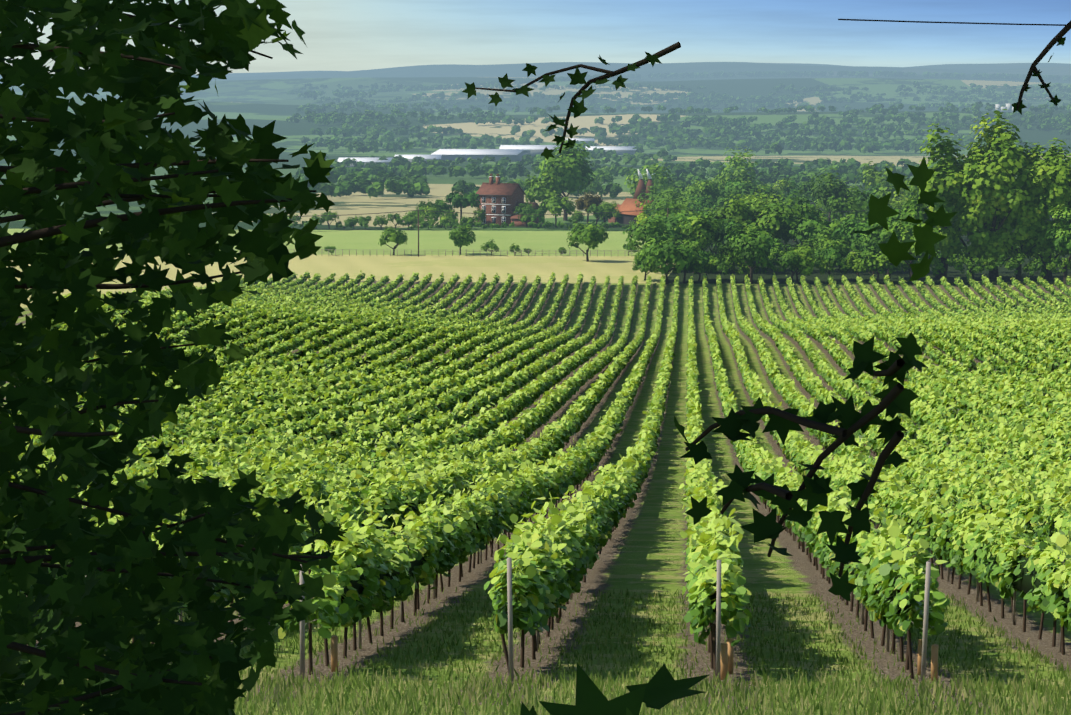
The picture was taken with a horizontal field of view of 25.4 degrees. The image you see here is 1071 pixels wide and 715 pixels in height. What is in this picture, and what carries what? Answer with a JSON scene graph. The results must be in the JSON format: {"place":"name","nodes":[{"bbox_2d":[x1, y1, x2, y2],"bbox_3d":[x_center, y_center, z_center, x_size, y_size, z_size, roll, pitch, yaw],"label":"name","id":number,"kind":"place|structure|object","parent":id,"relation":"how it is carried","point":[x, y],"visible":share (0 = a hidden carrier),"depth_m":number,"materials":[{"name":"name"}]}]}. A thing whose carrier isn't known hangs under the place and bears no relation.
{"place":"outdoors","nodes":[
{"label":"outdoors","id":0,"kind":"place"},
{"bbox_2d":[0,62,1070,714],"bbox_3d":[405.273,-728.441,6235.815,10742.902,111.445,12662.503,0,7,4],"label":"terrain","id":1,"kind":"structure","parent":0,"point":[644,548],"depth_m":374.59,"materials":[{"name":"green plant"}]},
{"bbox_2d":[237,249,640,256],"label":"field fence","id":2,"kind":"object","parent":1,"relation":"on","point":[535,253],"visible":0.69,"depth_m":456.13,"materials":[{"name":"beige wood"}]},
{"bbox_2d":[345,141,634,166],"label":"warehouse walls","id":3,"kind":"structure","parent":1,"relation":"on","point":[515,158],"depth_m":1198.57,"materials":[{"name":"grey metal"}]},
{"bbox_2d":[337,138,635,161],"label":"warehouse roofs","id":4,"kind":"structure","parent":3,"relation":"on","point":[504,150],"depth_m":1213.11,"materials":[{"name":"white metal"}]},
{"bbox_2d":[477,177,538,226],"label":"farmhouse walls","id":5,"kind":"structure","parent":1,"relation":"on","point":[515,197],"depth_m":569.23,"materials":[{"name":"red brick"}]},
{"bbox_2d":[477,176,510,222],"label":"farmhouse trim","id":6,"kind":"structure","parent":5,"relation":"attached to","point":[495,206],"depth_m":569.40,"materials":[{"name":"white paint"}]},
{"bbox_2d":[482,197,517,223],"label":"window panes","id":7,"kind":"structure","parent":5,"relation":"in","point":[493,211],"depth_m":569.62,"materials":[{"name":"grey glass"}]},
{"bbox_2d":[476,174,539,218],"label":"house roof","id":8,"kind":"structure","parent":5,"relation":"on","point":[497,189],"depth_m":570.04,"materials":[{"name":"brown tile"}]},
{"bbox_2d":[258,140,766,261],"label":"farm trees","id":9,"kind":"object","parent":1,"relation":"on","point":[568,170],"depth_m":561.89,"materials":[{"name":"green plant"}]},
{"bbox_2d":[0,0,1070,714],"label":"ivy","id":10,"kind":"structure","parent":1,"relation":"on","point":[96,604],"depth_m":4.87,"materials":[{"name":"green plant"}]},
{"bbox_2d":[3,435,1070,645],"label":"vine leaves","id":11,"kind":"object","parent":1,"relation":"on","point":[555,557],"visible":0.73,"depth_m":43.49,"materials":[{"name":"green plant"}]},
{"bbox_2d":[7,586,1070,714],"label":"grass","id":12,"kind":"structure","parent":1,"relation":"on","point":[338,700],"depth_m":25.84,"materials":[{"name":"green plant"}]},
{"bbox_2d":[8,276,1070,678],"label":"vine","id":13,"kind":"object","parent":1,"relation":"on","point":[1024,584],"depth_m":42.12,"materials":[{"name":"plant"}]},
{"bbox_2d":[9,270,1070,469],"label":"vine leaves","id":14,"kind":"object","parent":1,"relation":"on","point":[474,385],"visible":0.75,"depth_m":208.63,"materials":[{"name":"green plant"}]},
{"bbox_2d":[418,208,667,256],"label":"power poles","id":15,"kind":"object","parent":1,"relation":"on","point":[418,230],"visible":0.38,"depth_m":454.25,"materials":[{"name":"brown wood"}]},
{"bbox_2d":[82,398,1067,682],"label":"trellis posts","id":16,"kind":"object","parent":1,"relation":"on","point":[716,622],"visible":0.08,"depth_m":26.59,"materials":[{"name":"grey wood"}]},
{"bbox_2d":[608,216,616,222],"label":"house wall","id":17,"kind":"structure","parent":1,"relation":"on","point":[612,220],"depth_m":584.62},
{"bbox_2d":[615,198,652,215],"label":"barn roof","id":18,"kind":"structure","parent":1,"relation":"on","point":[628,204],"depth_m":577.88,"materials":[{"name":"orange tile"}]},
{"bbox_2d":[331,635,937,680],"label":"vine guards","id":19,"kind":"object","parent":1,"relation":"on","point":[727,651],"visible":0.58,"depth_m":27.51,"materials":[{"name":"brown"}]},
{"bbox_2d":[633,179,653,199],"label":"oast roofs","id":20,"kind":"structure","parent":1,"relation":"on","point":[640,188],"depth_m":613.18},
{"bbox_2d":[638,169,655,179],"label":"oast cowls","id":21,"kind":"object","parent":20,"relation":"on","point":[647,173],"visible":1,"depth_m":613.33,"materials":[{"name":"white wood"}]},
{"bbox_2d":[286,70,1070,198],"bbox_3d":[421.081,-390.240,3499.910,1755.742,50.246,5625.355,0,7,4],"label":"distant trees","id":22,"kind":"object","parent":1,"relation":"on","point":[411,181],"visible":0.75,"depth_m":1774.68,"materials":[{"name":"green plant"}]},
{"bbox_2d":[623,109,1070,284],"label":"woodland trees","id":23,"kind":"object","parent":1,"relation":"on","point":[976,186],"depth_m":400.72,"materials":[{"name":"green plant"}]},
{"bbox_2d":[995,104,1013,111],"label":"distant white building","id":24,"kind":"structure","parent":1,"relation":"on","point":[1009,107],"depth_m":2013.90,"materials":[{"name":"grey stone"}]},
{"bbox_2d":[0,0,1070,74],"label":"sky","id":25,"kind":"structure","parent":0,"point":[340,35],"materials":[{"name":"blue"}]},
{"bbox_2d":[617,214,636,224],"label":"barn boards","id":26,"kind":"object","parent":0,"point":[625,219],"visible":0.07,"depth_m":577.70,"materials":[{"name":"black wood"}]}
]}

